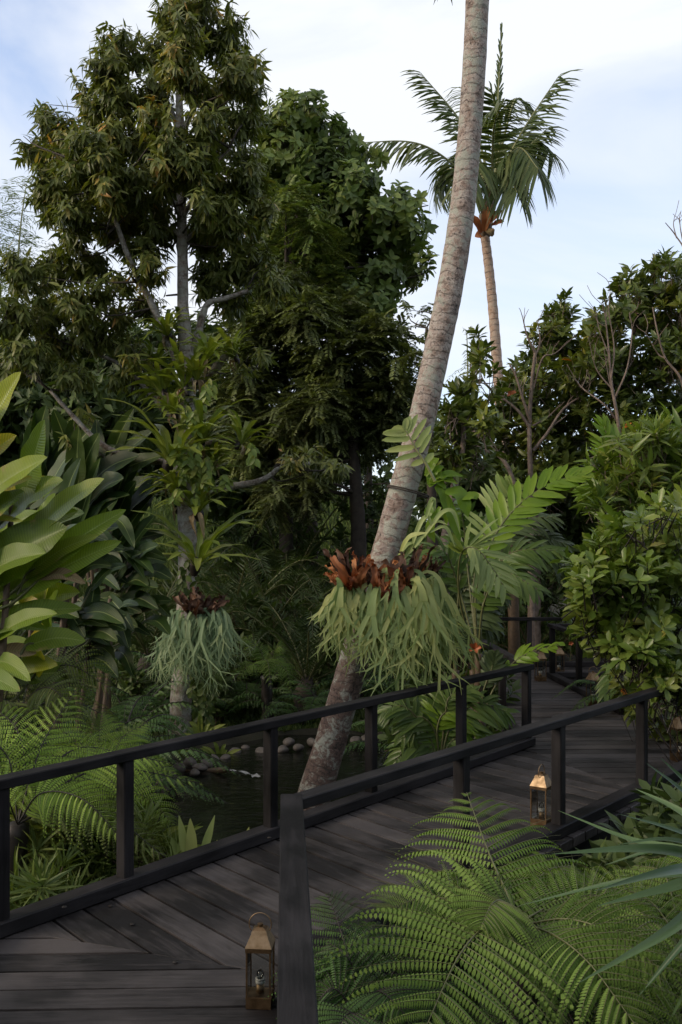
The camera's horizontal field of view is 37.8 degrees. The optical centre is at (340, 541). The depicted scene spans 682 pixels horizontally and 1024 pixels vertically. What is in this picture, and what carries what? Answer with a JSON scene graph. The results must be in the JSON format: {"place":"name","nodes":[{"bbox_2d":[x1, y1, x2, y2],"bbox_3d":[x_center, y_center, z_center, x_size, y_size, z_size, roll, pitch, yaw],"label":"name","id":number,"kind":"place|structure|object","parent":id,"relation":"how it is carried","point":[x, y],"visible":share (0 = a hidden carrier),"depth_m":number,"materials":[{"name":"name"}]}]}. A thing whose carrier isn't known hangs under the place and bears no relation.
{"place":"outdoors","nodes":[
{"label":"outdoors","id":0,"kind":"place"},
{"bbox_2d":[134,734,536,907],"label":"pond water","id":1,"kind":"structure","parent":0,"point":[240,810],"depth_m":8.39,"materials":[{"name":"black liquid"}]},
{"bbox_2d":[297,0,488,810],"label":"palm tree","id":2,"kind":"object","parent":1,"relation":"in","point":[322,767],"visible":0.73,"depth_m":6.92,"materials":[{"name":"grey plant"}]},
{"bbox_2d":[307,547,386,665],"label":"staghorn fern","id":3,"kind":"object","parent":2,"relation":"attached to","point":[340,603],"visible":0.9,"depth_m":6.68,"materials":[{"name":"green plant"}]},
{"bbox_2d":[322,544,480,707],"bbox_3d":[0.425,0.561,6.696,1.113,1.094,0.547,0,0,0],"label":"staghorn fern","id":4,"kind":"object","parent":2,"relation":"attached to","point":[401,618],"visible":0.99,"depth_m":6.58,"materials":[{"name":"green plant"}]},
{"bbox_2d":[397,497,460,557],"bbox_3d":[0.597,-0.093,6.728,0.442,0.424,0.158,0,0,0],"label":"orchid","id":5,"kind":"object","parent":4,"relation":"attached to","point":[415,542],"visible":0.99,"depth_m":6.80,"materials":[{"name":"green plant"}]},
{"bbox_2d":[359,555,488,710],"bbox_3d":[0.602,0.617,6.816,0.937,1.047,0.497,0,0,-16],"label":"staghorn fern","id":6,"kind":"object","parent":2,"relation":"attached to","point":[435,567],"visible":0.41,"depth_m":6.81,"materials":[{"name":"green plant"}]},
{"bbox_2d":[424,457,478,542],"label":"climbing plant","id":7,"kind":"object","parent":2,"relation":"attached to","point":[462,496],"visible":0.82,"depth_m":6.90,"materials":[{"name":"green plant"}]},
{"bbox_2d":[0,0,681,521],"label":"sky","id":8,"kind":"structure","parent":0,"point":[621,152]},
{"bbox_2d":[1,519,681,1023],"bbox_3d":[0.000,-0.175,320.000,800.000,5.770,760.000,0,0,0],"label":"ground","id":9,"kind":"structure","parent":0,"point":[297,731],"depth_m":10.07,"materials":[{"name":"soil"}]},
{"bbox_2d":[0,171,66,339],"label":"bamboo","id":10,"kind":"object","parent":9,"relation":"on","point":[19,241],"visible":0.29,"depth_m":24.03,"materials":[{"name":"green plant"}]},
{"bbox_2d":[0,476,84,773],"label":"paddle leaf plant","id":11,"kind":"object","parent":9,"relation":"on","point":[40,666],"visible":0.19,"depth_m":6.21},
{"bbox_2d":[10,834,108,910],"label":"narrow leaved shrub","id":12,"kind":"object","parent":9,"relation":"on","point":[38,883],"visible":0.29,"depth_m":4.60,"materials":[{"name":"green plant"}]},
{"bbox_2d":[0,372,125,721],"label":"paddle leaf plant","id":13,"kind":"object","parent":9,"relation":"on","point":[43,549],"visible":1,"depth_m":5.67,"materials":[{"name":"plant"}]},
{"bbox_2d":[0,336,135,509],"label":"broadleaf tree","id":14,"kind":"object","parent":9,"relation":"on","point":[24,403],"visible":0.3,"depth_m":14.22,"materials":[{"name":"green plant"}]},
{"bbox_2d":[1,641,135,852],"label":"tree fern","id":15,"kind":"object","parent":9,"relation":"on","point":[38,694],"visible":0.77,"depth_m":6.30,"materials":[{"name":"green plant"}]},
{"bbox_2d":[25,524,127,753],"bbox_3d":[-2.126,0.991,7.605,1.132,2.362,0.621,0,0,10],"label":"paddle leaf plant","id":16,"kind":"object","parent":9,"relation":"on","point":[95,618],"visible":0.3,"depth_m":7.63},
{"bbox_2d":[10,772,149,892],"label":"narrow leaved shrub","id":17,"kind":"object","parent":9,"relation":"on","point":[99,866],"visible":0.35,"depth_m":5.09,"materials":[{"name":"green plant"}]},
{"bbox_2d":[20,405,152,715],"bbox_3d":[-2.852,0.294,11.393,1.722,3.653,0.444,0,0,4],"label":"paddle leaf plant","id":18,"kind":"object","parent":9,"relation":"on","point":[114,440],"visible":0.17,"depth_m":11.37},
{"bbox_2d":[48,591,138,750],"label":"paddle leaf plant","id":19,"kind":"object","parent":9,"relation":"on","point":[122,654],"visible":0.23,"depth_m":8.23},
{"bbox_2d":[0,688,201,909],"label":"tree fern","id":20,"kind":"object","parent":9,"relation":"on","point":[19,825],"visible":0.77,"depth_m":4.98,"materials":[{"name":"green plant"}]},
{"bbox_2d":[0,733,209,815],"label":"ground fern","id":21,"kind":"object","parent":9,"relation":"on","point":[172,780],"visible":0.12,"depth_m":6.85,"materials":[{"name":"green plant"}]},
{"bbox_2d":[32,711,180,832],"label":"tree fern","id":22,"kind":"object","parent":9,"relation":"on","point":[130,739],"visible":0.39,"depth_m":6.15,"materials":[{"name":"green plant"}]},
{"bbox_2d":[42,419,177,728],"bbox_3d":[-2.373,0.436,10.240,1.525,3.428,0.736,0,0,0],"label":"paddle leaf plant","id":23,"kind":"object","parent":9,"relation":"on","point":[80,461],"visible":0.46,"depth_m":10.20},
{"bbox_2d":[82,515,171,733],"bbox_3d":[-1.960,0.988,8.778,0.939,2.457,0.536,0,0,13],"label":"paddle leaf plant","id":24,"kind":"object","parent":9,"relation":"on","point":[144,558],"visible":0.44,"depth_m":8.80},
{"bbox_2d":[63,695,200,753],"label":"ground fern","id":25,"kind":"object","parent":9,"relation":"on","point":[152,701],"visible":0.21,"depth_m":9.21,"materials":[{"name":"green plant"}]},
{"bbox_2d":[29,713,239,801],"bbox_3d":[-1.691,1.601,7.250,1.732,0.668,1.935,0,0,-27],"label":"ground fern","id":26,"kind":"object","parent":9,"relation":"on","point":[168,717],"visible":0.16,"depth_m":7.33,"materials":[{"name":"green plant"}]},
{"bbox_2d":[44,678,224,727],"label":"ground fern","id":27,"kind":"object","parent":9,"relation":"on","point":[155,693],"visible":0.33,"depth_m":10.20,"materials":[{"name":"green plant"}]},
{"bbox_2d":[20,547,264,681],"bbox_3d":[-2.469,0.990,12.697,3.094,1.886,3.167,0,0,32],"label":"cycad","id":28,"kind":"object","parent":9,"relation":"on","point":[140,644],"visible":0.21,"depth_m":12.45,"materials":[{"name":"green plant"}]},
{"bbox_2d":[63,311,234,592],"bbox_3d":[-3.312,-1.301,16.685,3.281,4.988,2.973,0,0,0],"label":"broadleaf tree","id":29,"kind":"object","parent":9,"relation":"on","point":[153,415],"visible":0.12,"depth_m":16.03,"materials":[{"name":"green plant"}]},
{"bbox_2d":[98,786,201,868],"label":"narrow leaved shrub","id":30,"kind":"object","parent":9,"relation":"on","point":[147,819],"visible":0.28,"depth_m":5.42,"materials":[{"name":"green plant"}]},
{"bbox_2d":[90,651,237,726],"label":"undergrowth bush","id":31,"kind":"object","parent":9,"relation":"on","point":[128,688],"visible":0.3,"depth_m":11.13,"materials":[{"name":"green plant"}]},
{"bbox_2d":[105,740,225,804],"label":"ground fern","id":32,"kind":"object","parent":9,"relation":"on","point":[200,788],"visible":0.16,"depth_m":7.80,"materials":[{"name":"green plant"}]},
{"bbox_2d":[0,0,354,735],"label":"broadleaf tree","id":33,"kind":"object","parent":9,"relation":"on","point":[86,186],"visible":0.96,"depth_m":10.16,"materials":[{"name":"green plant"}]},
{"bbox_2d":[124,360,198,411],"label":"bird nest fern","id":34,"kind":"object","parent":33,"relation":"attached to","point":[160,384],"visible":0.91,"depth_m":10.15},
{"bbox_2d":[127,307,196,354],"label":"bird nest fern","id":35,"kind":"object","parent":33,"relation":"attached to","point":[167,328],"visible":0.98,"depth_m":10.08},
{"bbox_2d":[139,468,195,511],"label":"bird nest fern","id":36,"kind":"object","parent":33,"relation":"attached to","point":[171,479],"visible":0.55,"depth_m":9.90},
{"bbox_2d":[138,385,198,431],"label":"bird nest fern","id":37,"kind":"object","parent":33,"relation":"attached to","point":[173,400],"visible":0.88,"depth_m":10.01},
{"bbox_2d":[103,398,248,496],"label":"bird nest fern","id":38,"kind":"object","parent":33,"relation":"attached to","point":[163,443],"visible":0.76,"depth_m":9.86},
{"bbox_2d":[141,337,220,404],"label":"bird nest fern","id":39,"kind":"object","parent":33,"relation":"attached to","point":[182,383],"visible":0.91,"depth_m":9.97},
{"bbox_2d":[148,475,238,537],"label":"bird nest fern","id":40,"kind":"object","parent":33,"relation":"attached to","point":[198,514],"visible":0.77,"depth_m":9.95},
{"bbox_2d":[156,340,235,394],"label":"bird nest fern","id":41,"kind":"object","parent":33,"relation":"attached to","point":[197,374],"visible":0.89,"depth_m":9.89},
{"bbox_2d":[131,503,263,576],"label":"bird nest fern","id":42,"kind":"object","parent":33,"relation":"attached to","point":[202,552],"visible":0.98,"depth_m":9.98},
{"bbox_2d":[144,586,253,699],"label":"staghorn fern","id":43,"kind":"object","parent":33,"relation":"attached to","point":[190,640],"visible":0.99,"depth_m":9.88,"materials":[{"name":"green plant"}]},
{"bbox_2d":[155,398,255,469],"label":"bird nest fern","id":44,"kind":"object","parent":33,"relation":"attached to","point":[215,418],"visible":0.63,"depth_m":9.93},
{"bbox_2d":[175,330,246,379],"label":"bird nest fern","id":45,"kind":"object","parent":33,"relation":"attached to","point":[201,345],"visible":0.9,"depth_m":9.92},
{"bbox_2d":[168,379,260,505],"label":"hanging vine","id":46,"kind":"object","parent":33,"relation":"hanging from","point":[204,473],"visible":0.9,"depth_m":9.78,"materials":[{"name":"green plant"}]},
{"bbox_2d":[192,324,259,371],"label":"bird nest fern","id":47,"kind":"object","parent":33,"relation":"attached to","point":[228,345],"visible":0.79,"depth_m":10.12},
{"bbox_2d":[216,408,281,460],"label":"bird nest fern","id":48,"kind":"object","parent":33,"relation":"attached to","point":[243,435],"visible":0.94,"depth_m":9.99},
{"bbox_2d":[175,559,218,733],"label":"ivy","id":49,"kind":"object","parent":9,"relation":"on","point":[207,708],"visible":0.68,"depth_m":10.12,"materials":[{"name":"green plant"}]},
{"bbox_2d":[169,815,248,856],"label":"strap fern","id":50,"kind":"object","parent":9,"relation":"on","point":[187,841],"visible":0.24,"depth_m":5.35,"materials":[{"name":"green plant"}]},
{"bbox_2d":[126,518,332,649],"bbox_3d":[-1.612,0.780,13.450,3.743,2.230,3.657,0,0,24],"label":"cycad","id":51,"kind":"object","parent":9,"relation":"on","point":[211,589],"visible":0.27,"depth_m":13.15,"materials":[{"name":"green plant"}]},
{"bbox_2d":[152,574,335,691],"bbox_3d":[-0.979,1.156,12.336,2.591,1.544,2.532,0,0,23],"label":"cycad","id":52,"kind":"object","parent":9,"relation":"on","point":[247,633],"visible":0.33,"depth_m":11.99,"materials":[{"name":"green plant"}]},
{"bbox_2d":[174,542,333,675],"bbox_3d":[-0.780,0.942,12.904,3.094,1.886,3.167,0,0,30],"label":"cycad","id":53,"kind":"object","parent":9,"relation":"on","point":[306,577],"visible":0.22,"depth_m":12.59,"materials":[{"name":"green plant"}]},
{"bbox_2d":[236,634,299,718],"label":"tree fern","id":54,"kind":"object","parent":9,"relation":"on","point":[266,682],"visible":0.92,"depth_m":10.80,"materials":[{"name":"green plant"}]},
{"bbox_2d":[203,387,346,577],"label":"broadleaf tree","id":55,"kind":"object","parent":9,"relation":"on","point":[243,495],"visible":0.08,"depth_m":17.23,"materials":[{"name":"green plant"}]},
{"bbox_2d":[214,587,344,695],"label":"undergrowth bush","id":56,"kind":"object","parent":9,"relation":"on","point":[244,597],"visible":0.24,"depth_m":12.11,"materials":[{"name":"green plant"}]},
{"bbox_2d":[158,483,416,623],"bbox_3d":[-0.717,0.321,15.257,4.031,2.401,3.938,0,0,22],"label":"cycad","id":57,"kind":"object","parent":9,"relation":"on","point":[314,549],"visible":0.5,"depth_m":14.82,"materials":[{"name":"green plant"}]},
{"bbox_2d":[150,629,433,736],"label":"grass","id":58,"kind":"structure","parent":9,"relation":"on","point":[358,728],"depth_m":11.15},
{"bbox_2d":[229,169,357,599],"bbox_3d":[-0.723,-2.064,15.229,2.108,7.131,2.388,0,0,0],"label":"feathery tree","id":59,"kind":"object","parent":9,"relation":"on","point":[297,237],"visible":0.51,"depth_m":15.10,"materials":[{"name":"green plant"}]},
{"bbox_2d":[107,322,492,524],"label":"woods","id":60,"kind":"object","parent":9,"relation":"on","point":[376,479],"visible":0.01,"depth_m":28.47,"materials":[{"name":"green plant"}]},
{"bbox_2d":[251,686,354,725],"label":"ground fern","id":61,"kind":"object","parent":9,"relation":"on","point":[273,708],"visible":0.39,"depth_m":10.79,"materials":[{"name":"green plant"}]},
{"bbox_2d":[204,595,411,711],"bbox_3d":[-0.336,1.217,11.669,2.879,1.715,2.813,0,0,0],"label":"cycad","id":62,"kind":"object","parent":9,"relation":"on","point":[316,662],"visible":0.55,"depth_m":11.49,"materials":[{"name":"green plant"}]},
{"bbox_2d":[197,259,424,569],"bbox_3d":[-0.383,-1.216,14.504,3.530,5.647,2.684,0,0,0],"label":"feathery tree","id":63,"kind":"object","parent":9,"relation":"on","point":[342,385],"visible":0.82,"depth_m":14.10,"materials":[{"name":"green plant"}]},
{"bbox_2d":[208,473,414,610],"bbox_3d":[-0.454,0.077,15.553,3.291,2.387,1.148,0,0,0],"label":"undergrowth bush","id":64,"kind":"object","parent":9,"relation":"on","point":[373,510],"visible":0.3,"depth_m":15.47,"materials":[{"name":"green plant"}]},
{"bbox_2d":[37,490,593,655],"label":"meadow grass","id":65,"kind":"structure","parent":9,"relation":"on","point":[165,510],"depth_m":20.95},
{"bbox_2d":[230,537,402,644],"bbox_3d":[-0.112,0.798,13.864,2.813,1.715,2.879,0,0,3],"label":"cycad","id":66,"kind":"object","parent":9,"relation":"on","point":[305,569],"visible":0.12,"depth_m":13.60,"materials":[{"name":"green plant"}]},
{"bbox_2d":[225,87,438,606],"bbox_3d":[-0.150,-3.075,16.519,3.490,8.669,2.648,0,0,0],"label":"broadleaf tree","id":67,"kind":"object","parent":9,"relation":"on","point":[305,142],"visible":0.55,"depth_m":15.89,"materials":[{"name":"green plant"}]},
{"bbox_2d":[273,678,392,722],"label":"ground fern","id":68,"kind":"object","parent":9,"relation":"on","point":[316,699],"visible":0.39,"depth_m":10.90,"materials":[{"name":"green plant"}]},
{"bbox_2d":[0,667,680,1023],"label":"boardwalk","id":69,"kind":"structure","parent":9,"relation":"on","point":[170,950],"depth_m":4.45,"materials":[{"name":"wood"}]},
{"bbox_2d":[245,912,274,1009],"bbox_3d":[-0.279,1.440,3.440,0.092,0.316,0.092,0,0,5],"label":"lantern","id":70,"kind":"object","parent":69,"relation":"on","point":[261,940],"visible":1,"depth_m":3.41,"materials":[{"name":"gold metal"}]},
{"bbox_2d":[0,663,535,939],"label":"railing","id":71,"kind":"object","parent":69,"relation":"attached to","point":[127,878],"visible":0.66,"depth_m":4.97,"materials":[{"name":"wood"}]},
{"bbox_2d":[277,794,318,1023],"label":"railing","id":72,"kind":"object","parent":69,"relation":"attached to","point":[296,995],"visible":1,"depth_m":2.47,"materials":[{"name":"wood"}]},
{"bbox_2d":[294,687,681,1001],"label":"railing","id":73,"kind":"object","parent":69,"relation":"attached to","point":[560,825],"visible":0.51,"depth_m":5.12,"materials":[{"name":"wood"}]},
{"bbox_2d":[451,638,529,730],"bbox_3d":[1.365,1.581,10.210,0.098,1.237,4.883,0,0,-2],"label":"railing","id":74,"kind":"object","parent":69,"relation":"attached to","point":[502,682],"visible":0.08,"depth_m":8.72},
{"bbox_2d":[466,617,603,666],"bbox_3d":[3.825,1.585,12.680,5.250,1.230,0.098,0,0,0],"label":"railing","id":75,"kind":"object","parent":69,"relation":"attached to","point":[529,620],"visible":0.08,"depth_m":12.64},
{"bbox_2d":[530,764,550,826],"bbox_3d":[1.128,1.425,5.600,0.100,0.343,0.100,0,0,34],"label":"lantern","id":76,"kind":"object","parent":69,"relation":"on","point":[541,781],"visible":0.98,"depth_m":5.58,"materials":[{"name":"gold metal"}]},
{"bbox_2d":[546,623,624,714],"bbox_3d":[2.530,1.581,10.410,0.098,1.237,2.524,0,0,-3],"label":"railing","id":77,"kind":"object","parent":69,"relation":"on","point":[551,674],"visible":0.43,"depth_m":10.80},
{"bbox_2d":[1,565,679,1023],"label":"ground cover","id":78,"kind":"object","parent":9,"relation":"on","point":[241,717],"visible":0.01,"depth_m":11.59,"materials":[{"name":"green plant"}]},
{"bbox_2d":[152,669,281,722],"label":"ground fern","id":79,"kind":"object","parent":78,"relation":"on","point":[237,705],"visible":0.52,"depth_m":11.10,"materials":[{"name":"green plant"}]},
{"bbox_2d":[207,672,302,711],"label":"ground fern","id":80,"kind":"object","parent":78,"relation":"on","point":[253,684],"visible":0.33,"depth_m":11.32,"materials":[{"name":"green plant"}]},
{"bbox_2d":[307,656,407,696],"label":"ground fern","id":81,"kind":"object","parent":78,"relation":"on","point":[330,680],"visible":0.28,"depth_m":11.74,"materials":[{"name":"green plant"}]},
{"bbox_2d":[268,889,486,1023],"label":"tree fern","id":82,"kind":"object","parent":9,"relation":"on","point":[329,1011],"visible":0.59,"depth_m":2.86,"materials":[{"name":"green plant"}]},
{"bbox_2d":[382,414,435,481],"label":"feather palm","id":83,"kind":"object","parent":9,"relation":"on","point":[397,433],"visible":1,"depth_m":6.75,"materials":[{"name":"green plant"}]},
{"bbox_2d":[386,298,451,548],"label":"tree","id":84,"kind":"object","parent":9,"relation":"on","point":[431,491],"visible":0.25,"depth_m":13.43,"materials":[{"name":"green plant"}]},
{"bbox_2d":[378,675,519,765],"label":"feather palm","id":85,"kind":"object","parent":9,"relation":"on","point":[410,741],"visible":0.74,"depth_m":7.59,"materials":[{"name":"green plant"}]},
{"bbox_2d":[390,638,520,716],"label":"undergrowth bush","id":86,"kind":"object","parent":9,"relation":"on","point":[514,686],"visible":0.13,"depth_m":9.79,"materials":[{"name":"green plant"}]},
{"bbox_2d":[406,523,510,678],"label":"feather palm","id":87,"kind":"object","parent":9,"relation":"on","point":[491,626],"visible":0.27,"depth_m":8.88,"materials":[{"name":"green plant"}]},
{"bbox_2d":[428,324,511,674],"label":"evergreen tree","id":88,"kind":"object","parent":9,"relation":"on","point":[465,416],"visible":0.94,"depth_m":10.53,"materials":[{"name":"green plant"}]},
{"bbox_2d":[359,23,583,460],"bbox_3d":[3.230,-5.050,22.019,4.272,13.130,5.744,0,0,44],"label":"coconut palm","id":89,"kind":"object","parent":9,"relation":"on","point":[515,169],"visible":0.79,"depth_m":21.45,"materials":[{"name":"green plant"}]},
{"bbox_2d":[318,792,681,1023],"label":"tree fern","id":90,"kind":"object","parent":9,"relation":"on","point":[486,902],"visible":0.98,"depth_m":2.77,"materials":[{"name":"green plant"}]},
{"bbox_2d":[431,512,573,710],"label":"feather palm","id":91,"kind":"object","parent":9,"relation":"on","point":[527,531],"visible":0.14,"depth_m":9.17,"materials":[{"name":"green plant"}]},
{"bbox_2d":[415,445,596,616],"bbox_3d":[2.914,-0.066,16.843,3.426,3.425,2.842,0,0,0],"label":"broadleaf tree","id":92,"kind":"object","parent":9,"relation":"on","point":[569,531],"visible":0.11,"depth_m":16.44,"materials":[{"name":"green plant"}]},
{"bbox_2d":[419,464,594,737],"bbox_3d":[1.143,1.091,7.949,1.248,3.439,1.453,0,0,43],"label":"feather palm","id":93,"kind":"object","parent":9,"relation":"on","point":[482,552],"visible":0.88,"depth_m":7.99,"materials":[{"name":"green plant"}]},
{"bbox_2d":[508,525,519,654],"bbox_3d":[2.280,0.763,13.199,0.192,2.361,0.168,0,0,0],"label":"trunk pole","id":94,"kind":"object","parent":9,"relation":"on","point":[513,636],"visible":0.4,"depth_m":13.13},
{"bbox_2d":[479,642,564,726],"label":"feather palm","id":95,"kind":"object","parent":9,"relation":"on","point":[490,660],"visible":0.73,"depth_m":7.89,"materials":[{"name":"green plant"}]},
{"bbox_2d":[452,287,603,652],"bbox_3d":[2.806,-0.829,14.283,2.476,5.503,1.936,0,0,0],"label":"evergreen tree","id":96,"kind":"object","parent":9,"relation":"on","point":[568,448],"visible":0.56,"depth_m":13.97,"materials":[{"name":"green plant"}]},
{"bbox_2d":[481,306,578,616],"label":"bare tree","id":97,"kind":"object","parent":9,"relation":"on","point":[528,411],"visible":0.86,"depth_m":13.37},
{"bbox_2d":[483,555,597,660],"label":"undergrowth bush","id":98,"kind":"object","parent":9,"relation":"on","point":[552,578],"visible":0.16,"depth_m":14.17,"materials":[{"name":"green plant"}]},
{"bbox_2d":[467,956,681,1023],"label":"tree fern","id":99,"kind":"object","parent":9,"relation":"on","point":[571,1017],"visible":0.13,"depth_m":2.97,"materials":[{"name":"green plant"}]},
{"bbox_2d":[519,759,681,1023],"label":"strap leaf plant","id":100,"kind":"object","parent":9,"relation":"on","point":[654,845],"visible":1,"depth_m":2.46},
{"bbox_2d":[567,272,644,597],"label":"bare tree","id":101,"kind":"object","parent":9,"relation":"on","point":[614,395],"visible":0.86,"depth_m":10.40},
{"bbox_2d":[548,483,681,764],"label":"leafy bush","id":102,"kind":"object","parent":9,"relation":"on","point":[640,572],"visible":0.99,"depth_m":6.62,"materials":[{"name":"green plant"}]},
{"bbox_2d":[548,245,681,541],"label":"evergreen tree","id":103,"kind":"object","parent":9,"relation":"on","point":[655,370],"visible":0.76,"depth_m":13.28,"materials":[{"name":"green plant"}]},
{"bbox_2d":[552,769,681,926],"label":"undergrowth bush","id":104,"kind":"object","parent":9,"relation":"on","point":[654,810],"visible":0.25,"depth_m":5.17,"materials":[{"name":"green plant"}]},
{"bbox_2d":[556,854,681,1023],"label":"tree fern","id":105,"kind":"object","parent":9,"relation":"on","point":[670,980],"visible":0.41,"depth_m":3.09,"materials":[{"name":"green plant"}]},
{"bbox_2d":[560,438,681,598],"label":"broadleaf tree","id":106,"kind":"object","parent":9,"relation":"on","point":[582,519],"visible":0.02,"depth_m":15.45,"materials":[{"name":"green plant"}]},
{"bbox_2d":[568,402,681,536],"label":"leafy bush","id":107,"kind":"object","parent":9,"relation":"on","point":[655,447],"visible":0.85,"depth_m":8.19,"materials":[{"name":"green plant"}]},
{"bbox_2d":[571,413,681,699],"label":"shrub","id":108,"kind":"object","parent":9,"relation":"on","point":[606,428],"visible":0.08,"depth_m":8.60,"materials":[{"name":"green plant"}]},
{"bbox_2d":[599,663,681,743],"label":"leafy bush","id":109,"kind":"object","parent":9,"relation":"on","point":[614,683],"visible":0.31,"depth_m":7.90,"materials":[{"name":"green plant"}]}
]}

